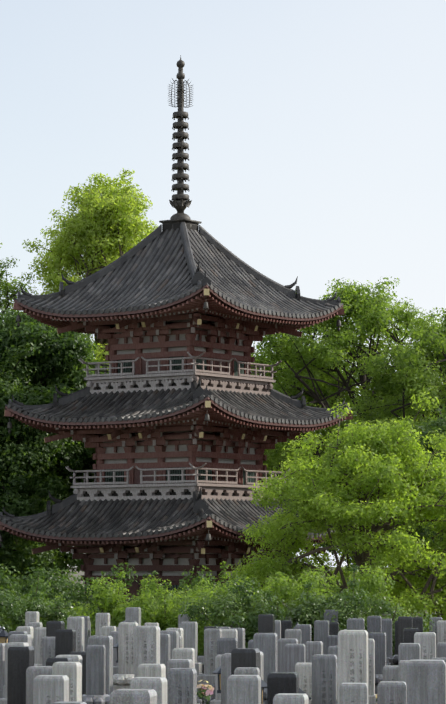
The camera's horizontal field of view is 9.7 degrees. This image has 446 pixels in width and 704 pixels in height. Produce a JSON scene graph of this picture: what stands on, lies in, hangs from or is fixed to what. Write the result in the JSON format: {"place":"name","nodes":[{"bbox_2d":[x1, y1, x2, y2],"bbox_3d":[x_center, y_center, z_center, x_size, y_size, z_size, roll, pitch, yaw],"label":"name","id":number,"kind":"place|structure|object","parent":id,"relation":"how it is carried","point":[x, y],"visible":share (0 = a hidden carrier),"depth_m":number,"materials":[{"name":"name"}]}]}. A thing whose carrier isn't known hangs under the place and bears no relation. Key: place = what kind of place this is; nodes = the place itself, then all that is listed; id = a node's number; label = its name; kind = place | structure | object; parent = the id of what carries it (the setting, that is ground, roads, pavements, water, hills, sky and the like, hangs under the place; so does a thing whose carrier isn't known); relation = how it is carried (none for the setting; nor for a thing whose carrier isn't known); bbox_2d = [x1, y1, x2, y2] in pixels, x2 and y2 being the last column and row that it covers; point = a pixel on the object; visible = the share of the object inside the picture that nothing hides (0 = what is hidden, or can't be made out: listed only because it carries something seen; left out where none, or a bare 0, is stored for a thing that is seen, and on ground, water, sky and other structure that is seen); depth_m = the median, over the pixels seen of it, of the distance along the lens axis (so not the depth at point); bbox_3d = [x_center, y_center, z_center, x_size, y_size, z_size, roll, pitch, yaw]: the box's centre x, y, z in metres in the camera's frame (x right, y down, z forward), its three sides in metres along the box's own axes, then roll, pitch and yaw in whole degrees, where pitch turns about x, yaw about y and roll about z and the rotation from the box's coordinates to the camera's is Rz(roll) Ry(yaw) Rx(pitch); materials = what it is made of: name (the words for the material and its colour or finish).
{"place":"outdoors","nodes":[
{"label":"outdoors","id":0,"kind":"place"},
{"bbox_2d":[0,0,445,566],"label":"sky","id":1,"kind":"structure","parent":0,"point":[317,130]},
{"bbox_2d":[53,567,440,616],"bbox_3d":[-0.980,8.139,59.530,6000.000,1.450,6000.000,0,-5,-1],"label":"bush","id":2,"kind":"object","parent":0,"point":[80,573],"depth_m":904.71,"materials":[{"name":"plant"}]},
{"bbox_2d":[0,643,5,698],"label":"grave","id":3,"kind":"object","parent":2,"relation":"on","point":[2,664],"visible":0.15,"depth_m":37.48,"materials":[{"name":"stone"}]},
{"bbox_2d":[0,626,16,642],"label":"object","id":4,"kind":"object","parent":2,"relation":"on","point":[3,636],"visible":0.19,"depth_m":47.58,"materials":[{"name":"stone"}]},
{"bbox_2d":[0,642,28,703],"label":"grave","id":5,"kind":"object","parent":2,"relation":"on","point":[4,700],"visible":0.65,"depth_m":32.77,"materials":[{"name":"stone"}]},
{"bbox_2d":[0,361,32,476],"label":"tree","id":6,"kind":"object","parent":2,"relation":"on","point":[4,429],"depth_m":106.31,"materials":[{"name":"green plant"}]},
{"bbox_2d":[3,634,31,697],"bbox_3d":[-2.658,4.505,33.966,0.921,1.682,1.224,-1,-5,8],"label":"grave","id":7,"kind":"object","parent":2,"relation":"on","point":[25,638],"visible":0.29,"depth_m":34.07,"materials":[{"name":"stone"}]},
{"bbox_2d":[0,243,37,317],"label":"sparse tree","id":8,"kind":"object","parent":2,"relation":"on","point":[8,288],"visible":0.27,"depth_m":115.67,"materials":[{"name":"green plant"}]},
{"bbox_2d":[7,646,33,703],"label":"gravestone","id":9,"kind":"object","parent":2,"relation":"on","point":[20,660],"visible":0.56,"depth_m":30.56,"materials":[{"name":"stone"}]},
{"bbox_2d":[17,626,37,665],"bbox_3d":[-3.389,5.421,44.406,0.860,1.536,1.188,-1,-5,8],"label":"grave","id":10,"kind":"object","parent":2,"relation":"on","point":[29,630],"visible":0.06,"depth_m":44.52,"materials":[{"name":"stone"}]},
{"bbox_2d":[25,611,38,625],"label":"grave","id":11,"kind":"object","parent":2,"relation":"on","point":[31,616],"depth_m":51.37,"materials":[{"name":"stone"}]},
{"bbox_2d":[27,622,42,662],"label":"grave","id":12,"kind":"object","parent":2,"relation":"on","point":[34,625],"visible":0.04,"depth_m":49.96,"materials":[{"name":"stone"}]},
{"bbox_2d":[0,410,76,589],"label":"tree","id":13,"kind":"object","parent":2,"relation":"on","point":[17,478],"visible":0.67,"depth_m":103.43,"materials":[{"name":"green plant"}]},
{"bbox_2d":[26,666,51,703],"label":"grave","id":14,"kind":"object","parent":2,"relation":"on","point":[32,672],"visible":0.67,"depth_m":25.73,"materials":[{"name":"stone"}]},
{"bbox_2d":[34,627,45,665],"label":"grave","id":15,"kind":"object","parent":2,"relation":"on","point":[40,633],"visible":0.06,"depth_m":46.74,"materials":[{"name":"stone"}]},
{"bbox_2d":[0,586,94,635],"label":"hedge","id":16,"kind":"object","parent":2,"relation":"on","point":[16,615],"visible":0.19,"depth_m":52.29,"materials":[{"name":"green plant"}]},
{"bbox_2d":[0,568,95,635],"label":"shrub","id":17,"kind":"object","parent":2,"relation":"on","point":[39,587],"visible":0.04,"depth_m":58.92,"materials":[{"name":"green plant"}]},
{"bbox_2d":[42,637,54,665],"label":"grave","id":18,"kind":"object","parent":2,"relation":"on","point":[48,647],"visible":0.12,"depth_m":41.02,"materials":[{"name":"stone"}]},
{"bbox_2d":[33,675,68,703],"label":"grave","id":19,"kind":"object","parent":2,"relation":"on","point":[49,689],"visible":1,"depth_m":22.00,"materials":[{"name":"stone"}]},
{"bbox_2d":[0,306,108,579],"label":"tree","id":20,"kind":"object","parent":2,"relation":"on","point":[50,355],"visible":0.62,"depth_m":106.38,"materials":[{"name":"green plant"}]},
{"bbox_2d":[46,621,64,636],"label":"grave","id":21,"kind":"object","parent":2,"relation":"on","point":[52,627],"visible":0.12,"depth_m":43.11,"materials":[{"name":"stone"}]},
{"bbox_2d":[46,658,72,665],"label":"grave","id":22,"kind":"object","parent":2,"relation":"on","point":[50,661],"visible":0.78,"depth_m":26.94,"materials":[{"name":"stone"}]},
{"bbox_2d":[55,629,75,656],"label":"grave","id":23,"kind":"object","parent":2,"relation":"on","point":[65,641],"visible":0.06,"depth_m":37.61,"materials":[{"name":"stone"}]},
{"bbox_2d":[36,450,94,568],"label":"tree","id":24,"kind":"object","parent":2,"relation":"on","point":[66,557],"depth_m":107.98,"materials":[{"name":"green plant"}]},
{"bbox_2d":[52,662,81,701],"bbox_3d":[-1.431,3.643,23.477,0.927,1.713,1.169,-1,-5,8],"label":"gravestone","id":25,"kind":"object","parent":2,"relation":"on","point":[72,671],"visible":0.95,"depth_m":23.58,"materials":[{"name":"stone"}]},
{"bbox_2d":[55,655,81,664],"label":"grave","id":26,"kind":"object","parent":2,"relation":"on","point":[76,658],"visible":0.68,"depth_m":29.01,"materials":[{"name":"stone"}]},
{"bbox_2d":[50,549,87,577],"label":"tree","id":27,"kind":"object","parent":2,"relation":"on","point":[78,565],"visible":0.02,"depth_m":143.33,"materials":[{"name":"green plant"}]},
{"bbox_2d":[67,617,83,650],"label":"grave","id":28,"kind":"object","parent":2,"relation":"on","point":[76,624],"visible":0.06,"depth_m":44.67,"materials":[{"name":"stone"}]},
{"bbox_2d":[69,651,85,694],"bbox_3d":[-1.853,4.580,33.582,0.973,1.470,1.226,-1,-5,7],"label":"grave","id":29,"kind":"object","parent":2,"relation":"on","point":[82,654],"visible":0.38,"depth_m":33.66,"materials":[{"name":"stone"}]},
{"bbox_2d":[0,561,164,616],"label":"hedge","id":30,"kind":"object","parent":2,"relation":"on","point":[62,585],"visible":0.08,"depth_m":90.06,"materials":[{"name":"green plant"}]},
{"bbox_2d":[76,616,89,650],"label":"grave","id":31,"kind":"object","parent":2,"relation":"on","point":[86,627],"visible":0.02,"depth_m":49.97,"materials":[{"name":"stone"}]},
{"bbox_2d":[17,168,157,553],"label":"ginkgo tree","id":32,"kind":"object","parent":2,"relation":"on","point":[106,228],"visible":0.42,"depth_m":114.13,"materials":[{"name":"green plant"}]},
{"bbox_2d":[82,645,109,703],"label":"gravestone","id":33,"kind":"object","parent":2,"relation":"on","point":[95,674],"visible":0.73,"depth_m":30.37,"materials":[{"name":"stone"}]},
{"bbox_2d":[88,636,112,694],"bbox_3d":[-1.544,4.370,32.437,0.852,1.705,1.286,-1,-5,7],"label":"gravestone","id":34,"kind":"object","parent":2,"relation":"on","point":[107,641],"visible":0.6,"depth_m":32.53,"materials":[{"name":"stone"}]},
{"bbox_2d":[95,613,109,635],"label":"grave","id":35,"kind":"object","parent":2,"relation":"on","point":[102,619],"visible":0.02,"depth_m":46.63,"materials":[{"name":"stone"}]},
{"bbox_2d":[101,626,115,635],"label":"grave","id":36,"kind":"object","parent":2,"relation":"on","point":[106,630],"visible":0.12,"depth_m":43.10,"materials":[{"name":"stone"}]},
{"bbox_2d":[109,631,117,674],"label":"grave","id":37,"kind":"object","parent":2,"relation":"on","point":[114,634],"visible":0.08,"depth_m":41.32,"materials":[{"name":"stone"}]},
{"bbox_2d":[113,622,137,689],"bbox_3d":[-1.366,4.722,37.168,0.875,1.765,1.211,0,-5,6],"label":"grave","id":38,"kind":"object","parent":2,"relation":"on","point":[123,677],"visible":0.46,"depth_m":37.25,"materials":[{"name":"stone"}]},
{"bbox_2d":[125,607,140,625],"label":"grave","id":39,"kind":"object","parent":2,"relation":"on","point":[132,613],"visible":0.02,"depth_m":50.16,"materials":[{"name":"stone"}]},
{"bbox_2d":[110,689,156,703],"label":"grave","id":40,"kind":"object","parent":2,"relation":"on","point":[133,696],"visible":1,"depth_m":16.67,"materials":[{"name":"stone"}]},
{"bbox_2d":[134,626,159,677],"bbox_3d":[-0.869,3.997,29.057,0.891,1.906,1.206,-1,-5,8],"label":"gravestone","id":41,"kind":"object","parent":2,"relation":"on","point":[146,644],"visible":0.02,"depth_m":29.16,"materials":[{"name":"stone"}]},
{"bbox_2d":[130,677,166,703],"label":"grave","id":42,"kind":"object","parent":2,"relation":"on","point":[158,685],"visible":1,"depth_m":22.09,"materials":[{"name":"stone"}]},
{"bbox_2d":[137,664,165,677],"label":"grave","id":43,"kind":"object","parent":2,"relation":"on","point":[151,670],"visible":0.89,"depth_m":25.64,"materials":[{"name":"stone"}]},
{"bbox_2d":[52,571,254,655],"bbox_3d":[-1.516,6.152,57.769,5.166,2.666,4.078,0,-5,-1],"label":"shrub","id":44,"kind":"object","parent":2,"relation":"on","point":[161,610],"visible":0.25,"depth_m":57.48,"materials":[{"name":"green plant"}]},
{"bbox_2d":[160,634,169,678],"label":"grave","id":45,"kind":"object","parent":2,"relation":"on","point":[164,648],"visible":0.06,"depth_m":34.04,"materials":[{"name":"stone"}]},
{"bbox_2d":[0,55,352,606],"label":"pagoda","id":46,"kind":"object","parent":2,"relation":"on","point":[179,418],"visible":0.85,"depth_m":98.14,"materials":[{"name":"tile"}]},
{"bbox_2d":[160,631,197,698],"bbox_3d":[-0.781,4.680,36.087,1.004,1.675,1.259,-1,-5,7],"label":"grave","id":47,"kind":"object","parent":2,"relation":"on","point":[174,639],"visible":0.1,"depth_m":36.18,"materials":[{"name":"stone"}]},
{"bbox_2d":[167,659,192,670],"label":"grave","id":48,"kind":"object","parent":2,"relation":"on","point":[179,663],"visible":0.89,"depth_m":30.45,"materials":[{"name":"stone"}]},
{"bbox_2d":[167,668,196,703],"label":"gravestone","id":49,"kind":"object","parent":2,"relation":"on","point":[181,685],"visible":1,"depth_m":23.20,"materials":[{"name":"stone"}]},
{"bbox_2d":[172,648,194,667],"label":"grave","id":50,"kind":"object","parent":2,"relation":"on","point":[183,653],"visible":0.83,"depth_m":32.67,"materials":[{"name":"stone"}]},
{"bbox_2d":[178,614,203,663],"bbox_3d":[-0.776,5.937,51.243,1.017,1.608,1.143,-1,-5,8],"label":"gravestone","id":51,"kind":"object","parent":2,"relation":"on","point":[184,618],"visible":0.08,"depth_m":51.34,"materials":[{"name":"stone"}]},
{"bbox_2d":[180,622,202,684],"bbox_3d":[-0.604,5.378,44.367,0.879,1.615,1.188,-1,-5,8],"label":"gravestone","id":52,"kind":"object","parent":2,"relation":"on","point":[190,629],"visible":0.12,"depth_m":44.47,"materials":[{"name":"stone"}]},
{"bbox_2d":[197,629,221,698],"bbox_3d":[-0.173,5.002,39.699,0.869,1.614,1.298,-1,-5,8],"label":"grave","id":53,"kind":"object","parent":2,"relation":"on","point":[211,636],"visible":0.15,"depth_m":39.77,"materials":[{"name":"stone"}]},
{"bbox_2d":[210,655,221,703],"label":"grave","id":54,"kind":"object","parent":2,"relation":"on","point":[217,700],"visible":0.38,"depth_m":34.04,"materials":[{"name":"stone"}]},
{"bbox_2d":[197,638,237,703],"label":"grave","id":55,"kind":"object","parent":2,"relation":"on","point":[226,645],"visible":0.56,"depth_m":35.97,"materials":[{"name":"stone"}]},
{"bbox_2d":[77,565,359,617],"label":"hedge","id":56,"kind":"object","parent":2,"relation":"on","point":[193,580],"depth_m":90.51,"materials":[{"name":"green plant"}]},
{"bbox_2d":[222,629,237,638],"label":"grave","id":57,"kind":"object","parent":2,"relation":"on","point":[229,633],"visible":0.02,"depth_m":40.97,"materials":[{"name":"stone"}]},
{"bbox_2d":[230,628,244,647],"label":"grave","id":58,"kind":"object","parent":2,"relation":"on","point":[241,637],"visible":0.02,"depth_m":44.77,"materials":[{"name":"stone"}]},
{"bbox_2d":[212,651,263,703],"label":"grave","id":59,"kind":"object","parent":2,"relation":"on","point":[217,671],"visible":0.21,"depth_m":30.59,"materials":[{"name":"stone"}]},
{"bbox_2d":[227,675,260,703],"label":"grave","id":60,"kind":"object","parent":2,"relation":"on","point":[243,689],"visible":1,"depth_m":22.06,"materials":[{"name":"stone"}]},
{"bbox_2d":[221,653,266,703],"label":"grave","id":61,"kind":"object","parent":2,"relation":"on","point":[225,666],"visible":0.33,"depth_m":29.28,"materials":[{"name":"stone"}]},
{"bbox_2d":[231,648,259,674],"bbox_3d":[0.202,3.900,26.757,0.923,1.729,1.215,-1,-5,10],"label":"grave","id":62,"kind":"object","parent":2,"relation":"on","point":[245,657],"visible":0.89,"depth_m":26.87,"materials":[{"name":"stone"}]},
{"bbox_2d":[234,667,259,675],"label":"grave","id":63,"kind":"object","parent":2,"relation":"on","point":[247,671],"visible":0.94,"depth_m":25.60,"materials":[{"name":"stone"}]},
{"bbox_2d":[253,633,277,703],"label":"grave","id":64,"kind":"object","parent":2,"relation":"on","point":[266,644],"visible":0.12,"depth_m":32.69,"materials":[{"name":"stone"}]},
{"bbox_2d":[258,614,274,632],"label":"grave","id":65,"kind":"object","parent":2,"relation":"on","point":[266,623],"visible":0.08,"depth_m":46.90,"materials":[{"name":"stone"}]},
{"bbox_2d":[275,620,280,638],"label":"grave","id":66,"kind":"object","parent":2,"relation":"on","point":[278,627],"depth_m":47.85,"materials":[{"name":"stone"}]},
{"bbox_2d":[267,672,298,703],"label":"grave","id":67,"kind":"object","parent":2,"relation":"on","point":[282,682],"visible":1,"depth_m":23.49,"materials":[{"name":"stone"}]},
{"bbox_2d":[278,639,297,671],"bbox_3d":[0.873,4.717,35.896,1.046,1.570,1.292,-1,-5,7],"label":"grave","id":68,"kind":"object","parent":2,"relation":"on","point":[282,643],"visible":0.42,"depth_m":35.97,"materials":[{"name":"stone"}]},
{"bbox_2d":[280,620,297,638],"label":"grave","id":69,"kind":"object","parent":2,"relation":"on","point":[286,624],"visible":0.08,"depth_m":49.96,"materials":[{"name":"stone"}]},
{"bbox_2d":[273,693,308,703],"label":"grave","id":70,"kind":"object","parent":2,"relation":"on","point":[289,698],"visible":1,"depth_m":20.02,"materials":[{"name":"stone"}]},
{"bbox_2d":[173,561,410,655],"bbox_3d":[1.474,5.787,55.796,5.096,2.667,3.188,0,-5,-1],"label":"shrub","id":71,"kind":"object","parent":2,"relation":"on","point":[373,585],"visible":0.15,"depth_m":55.46,"materials":[{"name":"green plant"}]},
{"bbox_2d":[285,629,300,643],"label":"grave","id":72,"kind":"object","parent":2,"relation":"on","point":[292,633],"visible":0.08,"depth_m":41.24,"materials":[{"name":"stone"}]},
{"bbox_2d":[285,644,305,671],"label":"grave","id":73,"kind":"object","parent":2,"relation":"on","point":[295,654],"visible":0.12,"depth_m":34.11,"materials":[{"name":"stone"}]},
{"bbox_2d":[295,624,310,644],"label":"grave","id":74,"kind":"object","parent":2,"relation":"on","point":[305,633],"visible":0.06,"depth_m":43.03,"materials":[{"name":"stone"}]},
{"bbox_2d":[295,663,311,703],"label":"grave","id":75,"kind":"object","parent":2,"relation":"on","point":[303,671],"visible":0.59,"depth_m":29.24,"materials":[{"name":"stone"}]},
{"bbox_2d":[179,565,434,655],"bbox_3d":[1.633,5.475,51.522,5.026,2.582,3.003,0,-5,-1],"label":"hedge","id":76,"kind":"object","parent":2,"relation":"on","point":[310,610],"visible":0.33,"depth_m":51.34,"materials":[{"name":"green plant"}]},
{"bbox_2d":[252,340,375,585],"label":"tree","id":77,"kind":"object","parent":2,"relation":"on","point":[293,391],"visible":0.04,"depth_m":120.54,"materials":[{"name":"green plant"}]},
{"bbox_2d":[305,641,322,662],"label":"grave","id":78,"kind":"object","parent":2,"relation":"on","point":[314,648],"visible":0.08,"depth_m":37.52,"materials":[{"name":"stone"}]},
{"bbox_2d":[299,654,337,703],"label":"grave","id":79,"kind":"object","parent":2,"relation":"on","point":[324,679],"visible":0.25,"depth_m":26.94,"materials":[{"name":"stone"}]},
{"bbox_2d":[314,620,328,654],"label":"grave","id":80,"kind":"object","parent":2,"relation":"on","point":[321,630],"visible":0.12,"depth_m":46.72,"materials":[{"name":"stone"}]},
{"bbox_2d":[324,610,337,621],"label":"grave","id":81,"kind":"object","parent":2,"relation":"on","point":[329,616],"visible":0.02,"depth_m":50.30,"materials":[{"name":"stone"}]},
{"bbox_2d":[327,635,337,654],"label":"grave","id":82,"kind":"object","parent":2,"relation":"on","point":[332,640],"visible":0.17,"depth_m":39.85,"materials":[{"name":"stone"}]},
{"bbox_2d":[329,622,338,634],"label":"grave","id":83,"kind":"object","parent":2,"relation":"on","point":[333,628],"visible":0.08,"depth_m":48.29,"materials":[{"name":"stone"}]},
{"bbox_2d":[226,392,445,631],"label":"tree","id":84,"kind":"object","parent":2,"relation":"on","point":[365,470],"visible":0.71,"depth_m":66.97,"materials":[{"name":"green plant"}]},
{"bbox_2d":[251,276,445,571],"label":"tree","id":85,"kind":"object","parent":2,"relation":"on","point":[334,349],"visible":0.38,"depth_m":115.05,"materials":[{"name":"green plant"}]},
{"bbox_2d":[338,630,367,703],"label":"grave","id":86,"kind":"object","parent":2,"relation":"on","point":[352,656],"visible":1,"depth_m":25.58,"materials":[{"name":"stone"}]},
{"bbox_2d":[339,683,367,703],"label":"grave","id":87,"kind":"object","parent":2,"relation":"on","point":[353,693],"visible":1,"depth_m":21.98,"materials":[{"name":"stone"}]},
{"bbox_2d":[347,618,364,629],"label":"grave","id":88,"kind":"object","parent":2,"relation":"on","point":[355,623],"visible":0.02,"depth_m":43.26,"materials":[{"name":"stone"}]},
{"bbox_2d":[302,393,422,596],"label":"tree","id":89,"kind":"object","parent":2,"relation":"on","point":[323,545],"depth_m":143.32,"materials":[{"name":"green plant"}]},
{"bbox_2d":[368,639,376,703],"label":"grave","id":90,"kind":"object","parent":2,"relation":"on","point":[372,697],"visible":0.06,"depth_m":34.27,"materials":[{"name":"stone"}]},
{"bbox_2d":[369,632,385,693],"bbox_3d":[2.187,4.808,37.313,0.972,1.616,1.153,-1,-5,8],"label":"gravestone","id":91,"kind":"object","parent":2,"relation":"on","point":[380,649],"visible":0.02,"depth_m":37.40,"materials":[{"name":"stone"}]},
{"bbox_2d":[367,616,390,665],"bbox_3d":[2.670,5.516,46.442,0.997,1.675,1.184,-1,-5,7],"label":"gravestone","id":92,"kind":"object","parent":2,"relation":"on","point":[374,624],"visible":0.1,"depth_m":46.55,"materials":[{"name":"stone"}]},
{"bbox_2d":[382,619,391,662],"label":"grave","id":93,"kind":"object","parent":2,"relation":"on","point":[387,626],"visible":0.06,"depth_m":48.05,"materials":[{"name":"stone"}]},
{"bbox_2d":[382,666,398,680],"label":"grave","id":94,"kind":"object","parent":2,"relation":"on","point":[390,673],"visible":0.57,"depth_m":29.25,"materials":[{"name":"stone"}]},
{"bbox_2d":[377,681,406,703],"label":"grave","id":95,"kind":"object","parent":2,"relation":"on","point":[391,692],"visible":1,"depth_m":23.57,"materials":[{"name":"stone"}]},
{"bbox_2d":[390,620,397,665],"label":"grave","id":96,"kind":"object","parent":2,"relation":"on","point":[396,637],"visible":0.04,"depth_m":44.61,"materials":[{"name":"stone"}]},
{"bbox_2d":[344,308,445,481],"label":"tree","id":97,"kind":"object","parent":2,"relation":"on","point":[412,361],"visible":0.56,"depth_m":109.41,"materials":[{"name":"green plant"}]},
{"bbox_2d":[388,616,411,665],"bbox_3d":[2.994,5.219,43.120,0.856,1.732,1.188,0,-5,5],"label":"gravestone","id":98,"kind":"object","parent":2,"relation":"on","point":[404,622],"visible":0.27,"depth_m":43.22,"materials":[{"name":"stone"}]},
{"bbox_2d":[399,660,409,683],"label":"grave","id":99,"kind":"object","parent":2,"relation":"on","point":[402,670],"visible":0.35,"depth_m":27.06,"materials":[{"name":"stone"}]},
{"bbox_2d":[370,403,445,616],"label":"tree","id":100,"kind":"object","parent":2,"relation":"on","point":[437,424],"visible":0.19,"depth_m":95.91,"materials":[{"name":"green plant"}]},
{"bbox_2d":[398,643,419,665],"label":"grave","id":101,"kind":"object","parent":2,"relation":"on","point":[408,651],"visible":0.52,"depth_m":32.91,"materials":[{"name":"stone"}]},
{"bbox_2d":[403,628,419,642],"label":"grave","id":102,"kind":"object","parent":2,"relation":"on","point":[408,635],"visible":0.04,"depth_m":41.04,"materials":[{"name":"stone"}]},
{"bbox_2d":[412,617,422,631],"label":"grave","id":103,"kind":"object","parent":2,"relation":"on","point":[417,622],"depth_m":50.32,"materials":[{"name":"stone"}]},
{"bbox_2d":[414,632,435,658],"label":"grave","id":104,"kind":"object","parent":2,"relation":"on","point":[426,641],"visible":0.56,"depth_m":35.78,"materials":[{"name":"stone"}]},
{"bbox_2d":[407,660,445,703],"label":"gravestone","id":105,"kind":"object","parent":2,"relation":"on","point":[426,681],"visible":1,"depth_m":19.89,"materials":[{"name":"stone"}]},
{"bbox_2d":[429,617,441,657],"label":"grave","id":106,"kind":"object","parent":2,"relation":"on","point":[435,620],"visible":0.04,"depth_m":51.58,"materials":[{"name":"stone"}]},
{"bbox_2d":[437,621,445,643],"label":"grave","id":107,"kind":"object","parent":2,"relation":"on","point":[441,631],"visible":0.04,"depth_m":47.74,"materials":[{"name":"stone"}]},
{"bbox_2d":[437,643,445,657],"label":"grave","id":108,"kind":"object","parent":2,"relation":"on","point":[441,650],"visible":0.12,"depth_m":37.45,"materials":[{"name":"stone"}]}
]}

